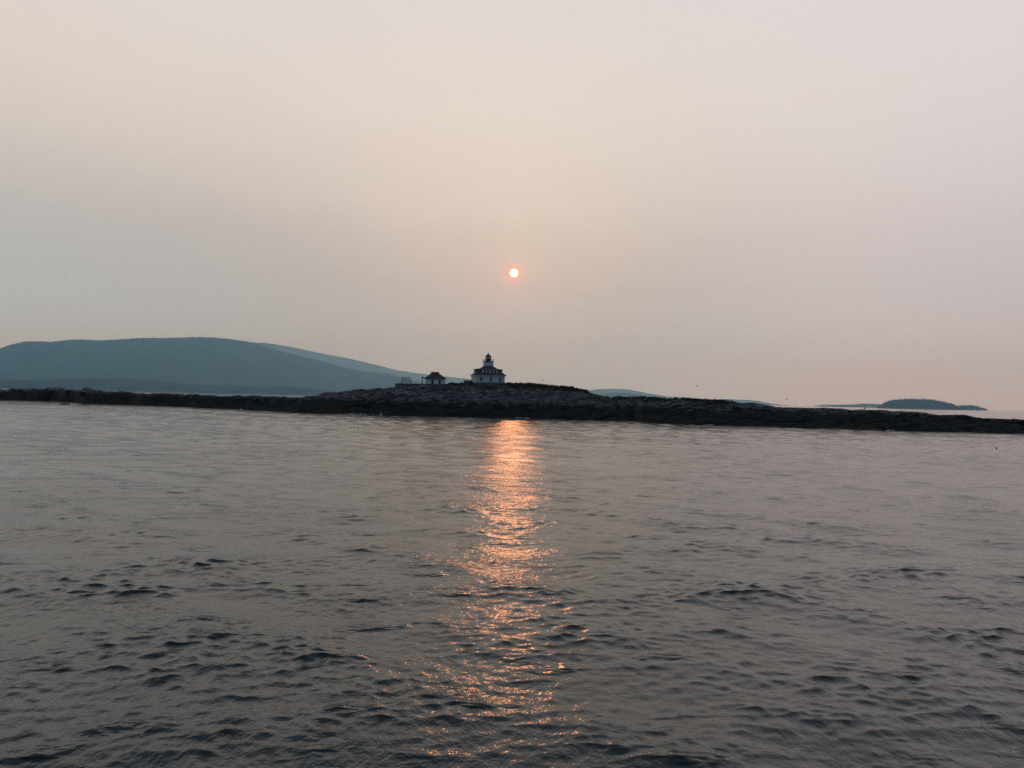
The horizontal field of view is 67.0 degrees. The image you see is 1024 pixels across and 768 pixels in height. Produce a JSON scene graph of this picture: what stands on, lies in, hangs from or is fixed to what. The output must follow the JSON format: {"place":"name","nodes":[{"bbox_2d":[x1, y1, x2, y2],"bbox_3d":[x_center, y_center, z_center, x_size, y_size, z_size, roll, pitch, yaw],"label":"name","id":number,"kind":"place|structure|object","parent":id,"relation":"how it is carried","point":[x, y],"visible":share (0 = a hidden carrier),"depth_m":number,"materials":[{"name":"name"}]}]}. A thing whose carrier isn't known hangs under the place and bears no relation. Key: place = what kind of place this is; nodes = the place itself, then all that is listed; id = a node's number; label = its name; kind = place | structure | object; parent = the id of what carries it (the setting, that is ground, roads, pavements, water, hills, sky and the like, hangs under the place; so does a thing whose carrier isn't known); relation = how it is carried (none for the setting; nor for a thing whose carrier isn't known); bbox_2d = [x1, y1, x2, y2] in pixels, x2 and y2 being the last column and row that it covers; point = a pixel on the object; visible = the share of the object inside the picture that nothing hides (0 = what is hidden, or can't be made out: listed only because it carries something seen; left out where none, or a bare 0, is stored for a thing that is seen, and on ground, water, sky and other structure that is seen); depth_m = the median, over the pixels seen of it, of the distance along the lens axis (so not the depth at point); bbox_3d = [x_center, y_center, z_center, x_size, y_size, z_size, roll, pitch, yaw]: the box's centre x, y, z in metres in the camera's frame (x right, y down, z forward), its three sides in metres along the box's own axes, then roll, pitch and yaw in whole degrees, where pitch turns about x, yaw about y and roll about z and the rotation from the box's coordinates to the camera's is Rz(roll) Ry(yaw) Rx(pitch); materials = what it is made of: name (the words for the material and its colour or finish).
{"place":"outdoors","nodes":[
{"label":"outdoors","id":0,"kind":"place"},
{"bbox_2d":[0,377,336,394],"bbox_3d":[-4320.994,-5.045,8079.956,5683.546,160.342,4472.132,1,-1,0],"label":"hill","id":1,"kind":"structure","parent":0,"point":[115,384],"depth_m":7687.35,"materials":[{"name":"blue plant"}]},
{"bbox_2d":[0,337,424,391],"bbox_3d":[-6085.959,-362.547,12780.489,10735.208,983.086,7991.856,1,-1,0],"label":"mountain","id":2,"kind":"structure","parent":0,"point":[206,361],"depth_m":12149.45,"materials":[{"name":"blue plant"}]},
{"bbox_2d":[252,342,470,383],"bbox_3d":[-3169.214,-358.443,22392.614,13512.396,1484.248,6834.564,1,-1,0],"label":"mountain","id":3,"kind":"structure","parent":0,"point":[353,364],"depth_m":22527.00,"materials":[{"name":"blue plant"}]},
{"bbox_2d":[0,388,1023,767],"bbox_3d":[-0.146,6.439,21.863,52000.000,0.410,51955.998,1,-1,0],"label":"sea","id":4,"kind":"structure","parent":0,"point":[182,586],"depth_m":23.99,"materials":[{"name":"grey liquid"}]},
{"bbox_2d":[0,382,1023,433],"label":"rocky island","id":5,"kind":"structure","parent":0,"point":[413,400],"depth_m":255.60,"materials":[{"name":"black stone"}]},
{"bbox_2d":[0,389,10,393],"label":"boulder","id":6,"kind":"object","parent":5,"relation":"on","point":[3,391],"visible":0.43,"depth_m":383.22,"materials":[{"name":"grey stone"}]},
{"bbox_2d":[9,388,24,392],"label":"boulder","id":7,"kind":"object","parent":5,"relation":"on","point":[18,390],"visible":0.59,"depth_m":388.11,"materials":[{"name":"grey stone"}]},
{"bbox_2d":[23,388,40,393],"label":"boulder","id":8,"kind":"object","parent":5,"relation":"on","point":[32,390],"visible":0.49,"depth_m":390.15,"materials":[{"name":"grey stone"}]},
{"bbox_2d":[39,387,64,394],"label":"boulder","id":9,"kind":"object","parent":5,"relation":"on","point":[48,391],"visible":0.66,"depth_m":385.79,"materials":[{"name":"grey stone"}]},
{"bbox_2d":[64,389,73,394],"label":"boulder","id":10,"kind":"object","parent":5,"relation":"on","point":[67,391],"visible":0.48,"depth_m":380.67,"materials":[{"name":"grey stone"}]},
{"bbox_2d":[79,387,91,395],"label":"boulder","id":11,"kind":"object","parent":5,"relation":"on","point":[82,392],"visible":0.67,"depth_m":345.88,"materials":[{"name":"grey stone"}]},
{"bbox_2d":[401,377,411,383],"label":"lattice frame","id":12,"kind":"object","parent":5,"relation":"on","point":[405,379],"visible":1,"depth_m":283.02,"materials":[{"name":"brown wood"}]},
{"bbox_2d":[395,383,445,386],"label":"retaining wall","id":13,"kind":"structure","parent":5,"relation":"on","point":[401,384],"depth_m":281.86,"materials":[{"name":"stone"}]},
{"bbox_2d":[424,372,445,384],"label":"signal house","id":14,"kind":"structure","parent":5,"relation":"on","point":[432,378],"depth_m":285.69,"materials":[{"name":"stone"}]},
{"bbox_2d":[470,351,505,382],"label":"lighthouse","id":15,"kind":"object","parent":5,"relation":"on","point":[487,371],"visible":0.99,"depth_m":291.16,"materials":[{"name":"paint"}]},
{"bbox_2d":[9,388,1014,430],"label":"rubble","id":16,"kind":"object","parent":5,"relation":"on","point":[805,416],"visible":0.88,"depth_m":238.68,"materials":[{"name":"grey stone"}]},
{"bbox_2d":[447,382,735,404],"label":"shrubs","id":17,"kind":"object","parent":5,"relation":"on","point":[587,390],"visible":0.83,"depth_m":278.16,"materials":[{"name":"green plant"}]},
{"bbox_2d":[0,0,1023,410],"label":"sky","id":18,"kind":"structure","parent":0,"point":[800,202],"materials":[{"name":"grey"}]},
{"bbox_2d":[598,392,662,397],"bbox_3d":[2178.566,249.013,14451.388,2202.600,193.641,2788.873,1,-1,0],"label":"hill","id":19,"kind":"structure","parent":0,"point":[623,394],"depth_m":14218.73,"materials":[{"name":"blue"}]},
{"bbox_2d":[588,388,788,405],"bbox_3d":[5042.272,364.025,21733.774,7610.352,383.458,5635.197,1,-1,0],"label":"hill","id":20,"kind":"structure","parent":0,"point":[600,391],"depth_m":21419.41,"materials":[{"name":"blue"}]},
{"bbox_2d":[816,403,879,407],"bbox_3d":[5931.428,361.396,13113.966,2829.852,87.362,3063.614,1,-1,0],"label":"hill","id":21,"kind":"structure","parent":0,"point":[865,405],"depth_m":12539.70,"materials":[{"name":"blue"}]},
{"bbox_2d":[878,398,963,409],"bbox_3d":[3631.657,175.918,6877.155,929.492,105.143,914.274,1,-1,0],"label":"wooded island","id":22,"kind":"structure","parent":0,"point":[917,403],"depth_m":6749.16,"materials":[{"name":"blue plant"}]},
{"bbox_2d":[958,404,986,410],"bbox_3d":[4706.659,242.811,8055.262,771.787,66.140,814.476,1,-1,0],"label":"wooded island","id":23,"kind":"structure","parent":0,"point":[969,407],"depth_m":7882.13,"materials":[{"name":"blue plant"}]}
]}

